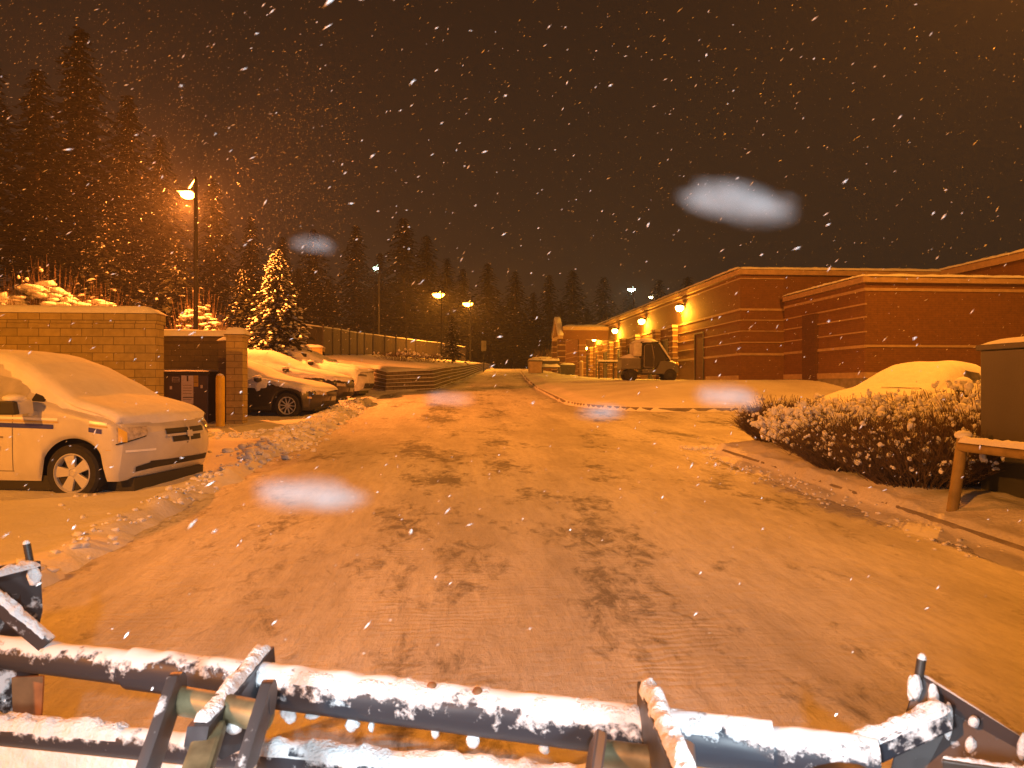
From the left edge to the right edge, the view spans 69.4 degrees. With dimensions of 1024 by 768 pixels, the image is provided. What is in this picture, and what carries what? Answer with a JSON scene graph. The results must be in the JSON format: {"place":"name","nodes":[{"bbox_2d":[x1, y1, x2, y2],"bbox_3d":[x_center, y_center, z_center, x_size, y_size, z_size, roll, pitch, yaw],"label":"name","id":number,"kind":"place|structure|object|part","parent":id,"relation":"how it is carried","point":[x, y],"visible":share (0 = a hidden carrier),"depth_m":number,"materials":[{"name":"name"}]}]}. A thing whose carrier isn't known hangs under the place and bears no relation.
{"place":"outdoors","nodes":[
{"label":"outdoors","id":0,"kind":"place"},
{"bbox_2d":[0,0,1021,767],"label":"falling snow","id":1,"kind":"structure","parent":0,"point":[408,224],"depth_m":9.40,"materials":[{"name":"snow"}]},
{"bbox_2d":[0,287,1023,587],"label":"snow ground","id":2,"kind":"structure","parent":0,"point":[40,521],"depth_m":8.48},
{"bbox_2d":[0,273,39,304],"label":"bank shrub","id":3,"kind":"object","parent":2,"relation":"on","point":[3,298],"visible":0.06,"depth_m":23.55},
{"bbox_2d":[0,68,56,282],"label":"dark conifer","id":4,"kind":"object","parent":2,"relation":"on","point":[2,140],"visible":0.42,"depth_m":46.51,"materials":[{"name":"green plant"}]},
{"bbox_2d":[0,68,95,296],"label":"dark conifer","id":5,"kind":"object","parent":2,"relation":"on","point":[34,248],"visible":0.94,"depth_m":41.80,"materials":[{"name":"green plant"}]},
{"bbox_2d":[0,255,105,305],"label":"bank shrub","id":6,"kind":"object","parent":2,"relation":"on","point":[41,289],"visible":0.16,"depth_m":24.01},
{"bbox_2d":[9,26,153,300],"bbox_3d":[-29.959,-15.244,52.235,9.980,19.762,9.140,0,0,-31],"label":"dark conifer","id":7,"kind":"object","parent":2,"relation":"on","point":[77,136],"visible":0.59,"depth_m":51.74,"materials":[{"name":"green plant"}]},
{"bbox_2d":[0,305,167,396],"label":"block wall","id":8,"kind":"structure","parent":2,"relation":"on","point":[122,339],"depth_m":14.51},
{"bbox_2d":[0,349,208,492],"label":"striped van","id":9,"kind":"object","parent":2,"relation":"on","point":[43,394],"visible":0.99,"depth_m":8.63,"materials":[{"name":"white paint"}]},
{"bbox_3d":[-6.168,-0.006,8.742,1.040,0.470,0.212,0,0,7],"label":"window","id":10,"kind":"part","parent":9,"relation":"part of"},
{"bbox_3d":[-5.496,0.137,8.625,0.161,0.138,0.101,0,0,7],"label":"quarter window","id":11,"kind":"part","parent":9,"relation":"part of","materials":[{"name":"glass"}]},
{"bbox_2d":[62,274,150,305],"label":"bank shrub","id":12,"kind":"object","parent":2,"relation":"on","point":[100,302],"visible":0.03,"depth_m":24.68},
{"bbox_2d":[66,217,147,306],"bbox_3d":[-17.029,-3.386,30.923,5.500,7.233,5.568,0,0,-11],"label":"snowy spruce","id":13,"kind":"object","parent":2,"relation":"on","point":[103,271],"visible":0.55,"depth_m":30.82,"materials":[{"name":"green plant"}]},
{"bbox_2d":[61,95,183,311],"bbox_3d":[-24.995,-11.428,48.103,7.154,14.630,6.712,0,0,42],"label":"dark conifer","id":14,"kind":"object","parent":2,"relation":"on","point":[131,220],"visible":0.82,"depth_m":47.86,"materials":[{"name":"green plant"}]},
{"bbox_2d":[121,137,209,311],"bbox_3d":[-27.426,-12.223,58.140,7.038,14.345,7.774,0,0,-17],"label":"dark conifer","id":15,"kind":"object","parent":2,"relation":"on","point":[159,184],"visible":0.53,"depth_m":57.89,"materials":[{"name":"green plant"}]},
{"bbox_2d":[138,238,213,328],"bbox_3d":[-14.160,-2.568,31.145,5.134,7.128,5.760,0,0,-15],"label":"snowy spruce","id":16,"kind":"object","parent":2,"relation":"on","point":[172,293],"visible":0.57,"depth_m":30.82,"materials":[{"name":"green plant"}]},
{"bbox_2d":[176,176,197,329],"bbox_3d":[-10.851,-2.762,24.726,0.699,7.950,2.306,0,0,-23],"label":"street lamp","id":17,"kind":"object","parent":2,"relation":"on","point":[184,192],"visible":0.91,"depth_m":23.80,"materials":[{"name":"metal"}]},
{"bbox_2d":[164,369,217,422],"bbox_3d":[-8.635,0.311,18.858,2.217,1.378,1.280,0,0,-5],"label":"waste container","id":18,"kind":"object","parent":2,"relation":"on","point":[190,386],"visible":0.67,"depth_m":18.36,"materials":[{"name":"metal"}]},
{"bbox_2d":[164,329,224,369],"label":"block wall","id":19,"kind":"structure","parent":2,"relation":"on","point":[203,355],"depth_m":19.66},
{"bbox_2d":[165,289,231,329],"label":"bank shrub","id":20,"kind":"object","parent":2,"relation":"on","point":[187,315],"visible":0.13,"depth_m":27.29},
{"bbox_2d":[187,179,248,324],"bbox_3d":[-24.114,-10.574,59.871,6.026,12.109,6.428,0,0,-42],"label":"dark conifer","id":21,"kind":"object","parent":2,"relation":"on","point":[220,289],"visible":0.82,"depth_m":59.86,"materials":[{"name":"green plant"}]},
{"bbox_2d":[216,374,224,426],"bbox_3d":[-6.823,0.421,17.300,0.200,1.325,0.200,0,0,-5],"label":"bollard","id":22,"kind":"object","parent":2,"relation":"on","point":[220,400],"visible":0.94,"depth_m":17.22,"materials":[{"name":"metal"}]},
{"bbox_2d":[217,327,251,423],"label":"block pier","id":23,"kind":"structure","parent":2,"relation":"on","point":[233,355],"depth_m":17.92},
{"bbox_2d":[221,269,261,345],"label":"snowy spruce","id":24,"kind":"object","parent":2,"relation":"on","point":[241,302],"visible":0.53,"depth_m":28.91,"materials":[{"name":"green plant"}]},
{"bbox_2d":[224,216,267,327],"bbox_3d":[-22.618,-9.439,63.971,4.997,10.233,5.408,0,0,-21],"label":"dark conifer","id":25,"kind":"object","parent":2,"relation":"on","point":[252,257],"visible":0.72,"depth_m":63.85,"materials":[{"name":"green plant"}]},
{"bbox_2d":[243,249,317,357],"bbox_3d":[-8.684,-2.128,27.518,3.929,5.754,4.233,0,0,-39],"label":"snowy spruce","id":26,"kind":"object","parent":2,"relation":"on","point":[279,331],"visible":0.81,"depth_m":27.16,"materials":[{"name":"green plant"}]},
{"bbox_2d":[260,237,309,316],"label":"dark conifer","id":27,"kind":"object","parent":2,"relation":"on","point":[282,247],"visible":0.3,"depth_m":71.96,"materials":[{"name":"green plant"}]},
{"bbox_2d":[248,360,337,416],"bbox_3d":[-7.491,0.101,20.959,4.976,1.674,2.250,0,0,3],"label":"parked car","id":28,"kind":"object","parent":2,"relation":"on","point":[292,396],"visible":0.41,"depth_m":20.02,"materials":[{"name":"grey paint"}]},
{"bbox_2d":[248,349,353,400],"bbox_3d":[-7.783,-0.199,24.365,5.116,1.868,2.322,0,0,3],"label":"parked car","id":29,"kind":"object","parent":2,"relation":"on","point":[277,361],"visible":0.39,"depth_m":23.59,"materials":[{"name":"grey paint"}]},
{"bbox_2d":[285,268,324,339],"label":"dark conifer","id":30,"kind":"object","parent":2,"relation":"on","point":[303,298],"visible":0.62,"depth_m":65.93,"materials":[{"name":"green plant"}]},
{"bbox_2d":[252,346,374,397],"bbox_3d":[-7.939,-0.436,27.665,5.502,1.993,2.364,0,0,3],"label":"parked car","id":31,"kind":"object","parent":2,"relation":"on","point":[362,376],"visible":0.37,"depth_m":26.83,"materials":[{"name":"paint"}]},
{"bbox_2d":[307,344,324,355],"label":"block pier","id":32,"kind":"structure","parent":2,"relation":"on","point":[320,349],"depth_m":33.05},
{"bbox_2d":[295,229,345,328],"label":"dark conifer","id":33,"kind":"object","parent":2,"relation":"on","point":[311,274],"visible":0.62,"depth_m":83.82,"materials":[{"name":"green plant"}]},
{"bbox_2d":[309,279,350,330],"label":"dark conifer","id":34,"kind":"object","parent":2,"relation":"on","point":[328,316],"visible":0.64,"depth_m":69.91,"materials":[{"name":"green plant"}]},
{"bbox_2d":[324,225,388,333],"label":"dark conifer","id":35,"kind":"object","parent":2,"relation":"on","point":[353,277],"visible":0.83,"depth_m":83.72,"materials":[{"name":"green plant"}]},
{"bbox_2d":[354,289,394,336],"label":"dark conifer","id":36,"kind":"object","parent":2,"relation":"on","point":[371,327],"visible":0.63,"depth_m":79.81,"materials":[{"name":"green plant"}]},
{"bbox_2d":[373,263,378,334],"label":"street lamp","id":37,"kind":"object","parent":2,"relation":"on","point":[376,267],"visible":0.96,"depth_m":72.26,"materials":[{"name":"metal"}]},
{"bbox_2d":[359,253,395,334],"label":"dark conifer","id":38,"kind":"object","parent":2,"relation":"on","point":[381,268],"visible":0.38,"depth_m":89.84,"materials":[{"name":"green plant"}]},
{"bbox_2d":[300,321,465,360],"bbox_3d":[-8.989,-2.744,58.344,2.449,2.795,40.087,0,0,8],"label":"fence","id":39,"kind":"object","parent":2,"relation":"on","point":[363,343],"visible":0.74,"depth_m":53.31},
{"bbox_2d":[369,348,422,361],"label":"bank shrub","id":40,"kind":"object","parent":2,"relation":"on","point":[399,353],"visible":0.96,"depth_m":43.78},
{"bbox_2d":[386,300,425,340],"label":"dark conifer","id":41,"kind":"object","parent":2,"relation":"on","point":[404,326],"visible":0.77,"depth_m":83.87,"materials":[{"name":"green plant"}]},
{"bbox_2d":[368,218,448,341],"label":"dark conifer","id":42,"kind":"object","parent":2,"relation":"on","point":[399,285],"visible":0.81,"depth_m":87.68,"materials":[{"name":"green plant"}]},
{"bbox_2d":[412,352,441,362],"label":"bank shrub","id":43,"kind":"object","parent":2,"relation":"on","point":[426,359],"visible":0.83,"depth_m":45.81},
{"bbox_2d":[367,363,491,390],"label":"retaining wall","id":44,"kind":"structure","parent":2,"relation":"on","point":[433,379],"depth_m":32.20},
{"bbox_2d":[432,290,444,356],"bbox_3d":[-6.525,-4.860,65.500,1.118,6.682,2.609,0,0,-5],"label":"street lamp","id":45,"kind":"object","parent":2,"relation":"on","point":[440,294],"visible":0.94,"depth_m":64.29,"materials":[{"name":"metal"}]},
{"bbox_2d":[407,235,472,359],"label":"dark conifer","id":46,"kind":"object","parent":2,"relation":"on","point":[430,264],"visible":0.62,"depth_m":91.69,"materials":[{"name":"green plant"}]},
{"bbox_2d":[429,308,467,358],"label":"dark conifer","id":47,"kind":"object","parent":2,"relation":"on","point":[444,321],"visible":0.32,"depth_m":91.78,"materials":[{"name":"green plant"}]},
{"bbox_2d":[436,316,469,364],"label":"snowy spruce","id":48,"kind":"object","parent":2,"relation":"on","point":[451,351],"visible":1,"depth_m":51.97,"materials":[{"name":"green plant"}]},
{"bbox_2d":[433,258,475,352],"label":"dark conifer","id":49,"kind":"object","parent":2,"relation":"on","point":[448,283],"visible":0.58,"depth_m":95.88,"materials":[{"name":"green plant"}]},
{"bbox_2d":[462,300,472,361],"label":"street lamp","id":50,"kind":"object","parent":2,"relation":"on","point":[467,303],"visible":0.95,"depth_m":76.28,"materials":[{"name":"metal"}]},
{"bbox_2d":[450,269,497,358],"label":"dark conifer","id":51,"kind":"object","parent":2,"relation":"on","point":[464,296],"visible":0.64,"depth_m":97.66,"materials":[{"name":"green plant"}]},
{"bbox_2d":[458,314,495,363],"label":"dark conifer","id":52,"kind":"object","parent":2,"relation":"on","point":[477,341],"visible":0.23,"depth_m":99.52,"materials":[{"name":"green plant"}]},
{"bbox_2d":[466,331,491,364],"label":"dark conifer","id":53,"kind":"object","parent":2,"relation":"on","point":[478,346],"visible":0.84,"depth_m":95.80,"materials":[{"name":"green plant"}]},
{"bbox_2d":[481,341,485,371],"bbox_3d":[-2.292,-2.091,59.988,0.400,2.825,0.095,0,0,-5],"label":"road sign","id":54,"kind":"object","parent":2,"relation":"on","point":[483,346],"visible":0.94,"depth_m":59.95,"materials":[{"name":"metal"}]},
{"bbox_2d":[461,263,522,363],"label":"dark conifer","id":55,"kind":"object","parent":2,"relation":"on","point":[488,302],"visible":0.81,"depth_m":99.57,"materials":[{"name":"green plant"}]},
{"bbox_2d":[492,334,521,368],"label":"dark conifer","id":56,"kind":"object","parent":2,"relation":"on","point":[504,355],"visible":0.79,"depth_m":96.77,"materials":[{"name":"green plant"}]},
{"bbox_2d":[490,306,524,368],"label":"dark conifer","id":57,"kind":"object","parent":2,"relation":"on","point":[499,307],"visible":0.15,"depth_m":103.59,"materials":[{"name":"green plant"}]},
{"bbox_2d":[485,271,545,368],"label":"dark conifer","id":58,"kind":"object","parent":2,"relation":"on","point":[517,337],"visible":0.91,"depth_m":97.52,"materials":[{"name":"green plant"}]},
{"bbox_2d":[517,317,537,368],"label":"dark conifer","id":59,"kind":"object","parent":2,"relation":"on","point":[526,339],"visible":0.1,"depth_m":107.61,"materials":[{"name":"green plant"}]},
{"bbox_2d":[521,337,540,368],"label":"dark conifer","id":60,"kind":"object","parent":2,"relation":"on","point":[532,343],"visible":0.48,"depth_m":98.86,"materials":[{"name":"green plant"}]},
{"bbox_2d":[520,292,544,350],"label":"dark conifer","id":61,"kind":"object","parent":2,"relation":"on","point":[533,306],"visible":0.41,"depth_m":111.88,"materials":[{"name":"green plant"}]},
{"bbox_2d":[527,358,542,372],"bbox_3d":[1.612,-1.300,52.000,1.000,1.044,0.860,0,0,-5],"label":"litter bin","id":62,"kind":"object","parent":2,"relation":"on","point":[534,365],"visible":0.99,"depth_m":51.62,"materials":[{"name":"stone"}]},
{"bbox_2d":[528,347,551,371],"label":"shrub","id":63,"kind":"object","parent":2,"relation":"on","point":[545,357],"visible":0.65,"depth_m":61.77,"materials":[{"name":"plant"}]},
{"bbox_2d":[524,275,569,368],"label":"dark conifer","id":64,"kind":"object","parent":2,"relation":"on","point":[549,317],"visible":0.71,"depth_m":103.72,"materials":[{"name":"green plant"}]},
{"bbox_2d":[541,358,560,373],"bbox_3d":[2.747,-1.311,53.047,1.400,1.117,0.618,0,0,-5],"label":"bench","id":65,"kind":"object","parent":2,"relation":"on","point":[552,363],"visible":0.86,"depth_m":53.20,"materials":[{"name":"metal"}]},
{"bbox_2d":[543,306,566,337],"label":"dark conifer","id":66,"kind":"object","parent":2,"relation":"on","point":[559,315],"visible":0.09,"depth_m":111.96,"materials":[{"name":"green plant"}]},
{"bbox_2d":[560,363,575,374],"bbox_3d":[4.124,-1.131,54.998,1.156,0.911,0.721,0,0,-5],"label":"planter box","id":67,"kind":"object","parent":2,"relation":"on","point":[567,368],"visible":0.84,"depth_m":54.68,"materials":[{"name":"concrete"}]},
{"bbox_2d":[545,270,594,345],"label":"dark conifer","id":68,"kind":"object","parent":2,"relation":"on","point":[571,316],"visible":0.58,"depth_m":105.89,"materials":[{"name":"green plant"}]},
{"bbox_2d":[551,317,608,376],"bbox_3d":[5.296,-2.621,58.387,3.994,5.342,3.721,0,0,-5],"label":"gabled porch","id":69,"kind":"object","parent":2,"relation":"on","point":[585,332],"visible":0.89,"depth_m":56.73,"materials":[{"name":"brick"}]},
{"bbox_2d":[579,361,582,376],"bbox_3d":[4.968,-1.104,52.998,0.280,1.155,0.285,0,0,-5],"label":"bollard","id":70,"kind":"object","parent":2,"relation":"on","point":[581,368],"visible":0.95,"depth_m":52.88,"materials":[{"name":"metal"}]},
{"bbox_2d":[579,308,595,324],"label":"dark conifer","id":71,"kind":"object","parent":2,"relation":"on","point":[588,318],"visible":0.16,"depth_m":113.91,"materials":[{"name":"green plant"}]},
{"bbox_2d":[585,277,619,324],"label":"dark conifer","id":72,"kind":"object","parent":2,"relation":"on","point":[603,315],"visible":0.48,"depth_m":107.79,"materials":[{"name":"green plant"}]},
{"bbox_2d":[598,360,617,378],"bbox_3d":[5.891,-0.805,42.999,1.800,1.231,0.122,0,0,-5],"label":"pipe railing","id":73,"kind":"object","parent":2,"relation":"on","point":[608,361],"visible":0.54,"depth_m":42.92,"materials":[{"name":"metal"}]},
{"bbox_2d":[618,291,637,312],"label":"dark conifer","id":74,"kind":"object","parent":2,"relation":"on","point":[629,307],"visible":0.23,"depth_m":115.98,"materials":[{"name":"green plant"}]},
{"bbox_2d":[627,286,635,308],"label":"street lamp","id":75,"kind":"object","parent":2,"relation":"on","point":[631,289],"visible":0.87,"depth_m":90.35,"materials":[{"name":"black paint"}]},
{"bbox_2d":[617,338,678,380],"bbox_3d":[6.830,-1.206,37.169,2.910,2.194,1.535,0,0,0],"label":"utility cart","id":76,"kind":"object","parent":2,"relation":"on","point":[647,356],"visible":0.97,"depth_m":36.50,"materials":[{"name":"grey"}]},
{"bbox_2d":[644,343,666,367],"bbox_3d":[7.086,-1.399,36.494,1.200,1.220,0.059,0,0,0],"label":"cab door","id":77,"kind":"structure","parent":76,"relation":"in","point":[653,354],"depth_m":36.50,"materials":[{"name":"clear glass"}]},
{"bbox_2d":[649,280,667,300],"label":"dark conifer","id":78,"kind":"object","parent":2,"relation":"on","point":[658,289],"visible":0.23,"depth_m":119.94,"materials":[{"name":"green plant"}]},
{"bbox_2d":[679,277,692,289],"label":"dark conifer","id":79,"kind":"object","parent":2,"relation":"on","point":[687,284],"visible":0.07,"depth_m":117.92,"materials":[{"name":"green plant"}]},
{"bbox_2d":[725,394,814,442],"bbox_3d":[4.504,0.594,12.432,1.902,0.861,2.030,0,0,-5],"label":"planter shrub","id":80,"kind":"object","parent":2,"relation":"on","point":[743,423],"visible":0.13,"depth_m":12.35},
{"bbox_2d":[565,248,1023,388],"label":"brick building","id":81,"kind":"structure","parent":2,"relation":"on","point":[947,325],"depth_m":28.93,"materials":[{"name":"brick"}]},
{"bbox_2d":[586,355,587,376],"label":"door","id":82,"kind":"structure","parent":81,"relation":"in","point":[587,355],"depth_m":65.60,"materials":[{"name":"black"}]},
{"bbox_2d":[603,352,606,377],"bbox_3d":[7.357,-1.310,58.006,0.150,2.420,1.360,0,0,-5],"label":"door","id":83,"kind":"structure","parent":81,"relation":"in","point":[604,353],"depth_m":58.06,"materials":[{"name":"black"}]},
{"bbox_2d":[612,327,618,332],"bbox_3d":[7.464,-3.864,53.323,0.510,0.440,0.414,0,0,-5],"label":"wall lamp","id":84,"kind":"object","parent":81,"relation":"attached to","point":[614,330],"visible":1,"depth_m":53.19,"materials":[{"name":"glass"}]},
{"bbox_2d":[617,349,619,378],"bbox_3d":[7.770,-1.310,53.023,0.150,2.420,1.360,0,0,-5],"label":"door","id":85,"kind":"structure","parent":81,"relation":"in","point":[618,353],"depth_m":53.49,"materials":[{"name":"black"}]},
{"bbox_2d":[638,317,646,323],"bbox_3d":[8.082,-3.923,45.876,0.510,0.440,0.414,0,0,-5],"label":"wall lamp","id":86,"kind":"object","parent":81,"relation":"attached to","point":[641,320],"visible":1,"depth_m":45.76,"materials":[{"name":"glass"}]},
{"bbox_2d":[661,339,668,354],"bbox_3d":[8.696,-1.310,41.862,0.150,2.420,1.360,0,0,-5],"label":"door","id":87,"kind":"structure","parent":81,"relation":"in","point":[664,343],"depth_m":41.65,"materials":[{"name":"black"}]},
{"bbox_2d":[675,303,685,311],"bbox_3d":[8.711,-3.967,38.285,0.510,0.440,0.414,0,0,-5],"label":"wall lamp","id":88,"kind":"object","parent":81,"relation":"attached to","point":[680,307],"visible":1,"depth_m":38.16,"materials":[{"name":"glass"}]},
{"bbox_2d":[694,331,703,379],"bbox_3d":[9.175,-1.310,36.082,0.150,2.420,1.360,0,0,-5],"label":"door","id":89,"kind":"structure","parent":81,"relation":"in","point":[698,337],"depth_m":36.08,"materials":[{"name":"metal"}]},
{"bbox_2d":[747,399,878,444],"bbox_3d":[4.545,0.619,11.025,1.964,0.846,2.174,0,0,19],"label":"planter shrub","id":90,"kind":"object","parent":2,"relation":"on","point":[779,416],"visible":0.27,"depth_m":10.79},
{"bbox_2d":[798,393,870,408],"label":"planter shrub","id":91,"kind":"object","parent":2,"relation":"on","point":[836,401],"visible":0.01,"depth_m":12.26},
{"bbox_2d":[769,410,937,472],"bbox_3d":[4.435,0.732,9.512,2.073,0.781,2.715,0,0,-5],"label":"planter shrub","id":92,"kind":"object","parent":2,"relation":"on","point":[805,449],"visible":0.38,"depth_m":9.41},
{"bbox_2d":[834,389,942,421],"bbox_3d":[5.700,0.563,11.031,2.245,0.999,2.230,0,0,-5],"label":"planter shrub","id":93,"kind":"object","parent":2,"relation":"on","point":[879,403],"visible":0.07,"depth_m":10.62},
{"bbox_2d":[868,390,930,403],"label":"planter shrub","id":94,"kind":"object","parent":2,"relation":"on","point":[889,394],"visible":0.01,"depth_m":12.53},
{"bbox_2d":[819,360,980,402],"bbox_3d":[8.129,0.367,14.575,4.604,1.674,2.315,0,0,-32],"label":"snowed car","id":95,"kind":"object","parent":2,"relation":"on","point":[903,377],"visible":0.24,"depth_m":14.16,"materials":[{"name":"grey paint"}]},
{"bbox_3d":[8.810,-0.172,14.194,0.760,0.182,0.097,0,0,-32],"label":"window","id":96,"kind":"part","parent":95,"relation":"part of","materials":[{"name":"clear glass"}]},
{"bbox_2d":[840,403,978,431],"bbox_3d":[5.523,0.679,9.700,2.317,0.859,2.494,0,0,-5],"label":"planter shrub","id":97,"kind":"object","parent":2,"relation":"on","point":[923,418],"visible":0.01,"depth_m":9.58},
{"bbox_2d":[810,415,1014,489],"bbox_3d":[4.528,0.738,8.239,2.140,0.830,2.367,0,0,-5],"label":"planter shrub","id":98,"kind":"object","parent":2,"relation":"on","point":[886,457],"visible":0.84,"depth_m":7.83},
{"bbox_2d":[877,405,984,482],"bbox_3d":[5.345,0.678,8.554,2.058,0.949,2.252,0,0,-5],"label":"planter shrub","id":99,"kind":"object","parent":2,"relation":"on","point":[950,420],"visible":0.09,"depth_m":8.49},
{"bbox_2d":[896,378,980,404],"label":"planter shrub","id":100,"kind":"object","parent":2,"relation":"on","point":[932,399],"depth_m":11.04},
{"bbox_2d":[903,380,980,424],"bbox_3d":[6.386,0.516,9.863,1.983,1.142,2.088,0,0,-5],"label":"planter shrub","id":101,"kind":"object","parent":2,"relation":"on","point":[971,401],"visible":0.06,"depth_m":9.89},
{"bbox_2d":[946,430,1023,511],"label":"pipe guard","id":102,"kind":"object","parent":2,"relation":"on","point":[966,441],"visible":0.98,"depth_m":6.94,"materials":[{"name":"yellow paint"}]},
{"bbox_2d":[976,336,1023,498],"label":"utility cabinet","id":103,"kind":"object","parent":2,"relation":"on","point":[1002,389],"visible":0.91,"depth_m":7.41,"materials":[{"name":"metal"}]},
{"bbox_2d":[0,0,1023,366],"label":"sky","id":104,"kind":"structure","parent":0,"point":[989,98],"materials":[{"name":"black"}]},
{"bbox_2d":[1,369,1023,767],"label":"road","id":105,"kind":"structure","parent":0,"point":[587,545],"depth_m":5.25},
{"bbox_2d":[16,398,1003,571],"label":"snow chunks","id":106,"kind":"object","parent":105,"relation":"on","point":[249,450],"visible":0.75,"depth_m":12.03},
{"bbox_2d":[0,540,1023,767],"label":"snow plow","id":107,"kind":"object","parent":105,"relation":"on","point":[229,706],"visible":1,"depth_m":1.89,"materials":[{"name":"black metal"}]},
{"bbox_2d":[812,761,865,767],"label":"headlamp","id":108,"kind":"object","parent":107,"relation":"attached to","point":[836,764],"visible":1,"depth_m":0.99,"materials":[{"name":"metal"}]},
{"bbox_2d":[521,371,752,411],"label":"kerb","id":109,"kind":"structure","parent":105,"relation":"on","point":[678,409],"depth_m":22.45,"materials":[{"name":"concrete"}]},
{"bbox_2d":[722,449,1023,550],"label":"kerb","id":110,"kind":"structure","parent":105,"relation":"on","point":[980,534],"depth_m":6.85,"materials":[{"name":"concrete"}]}
]}

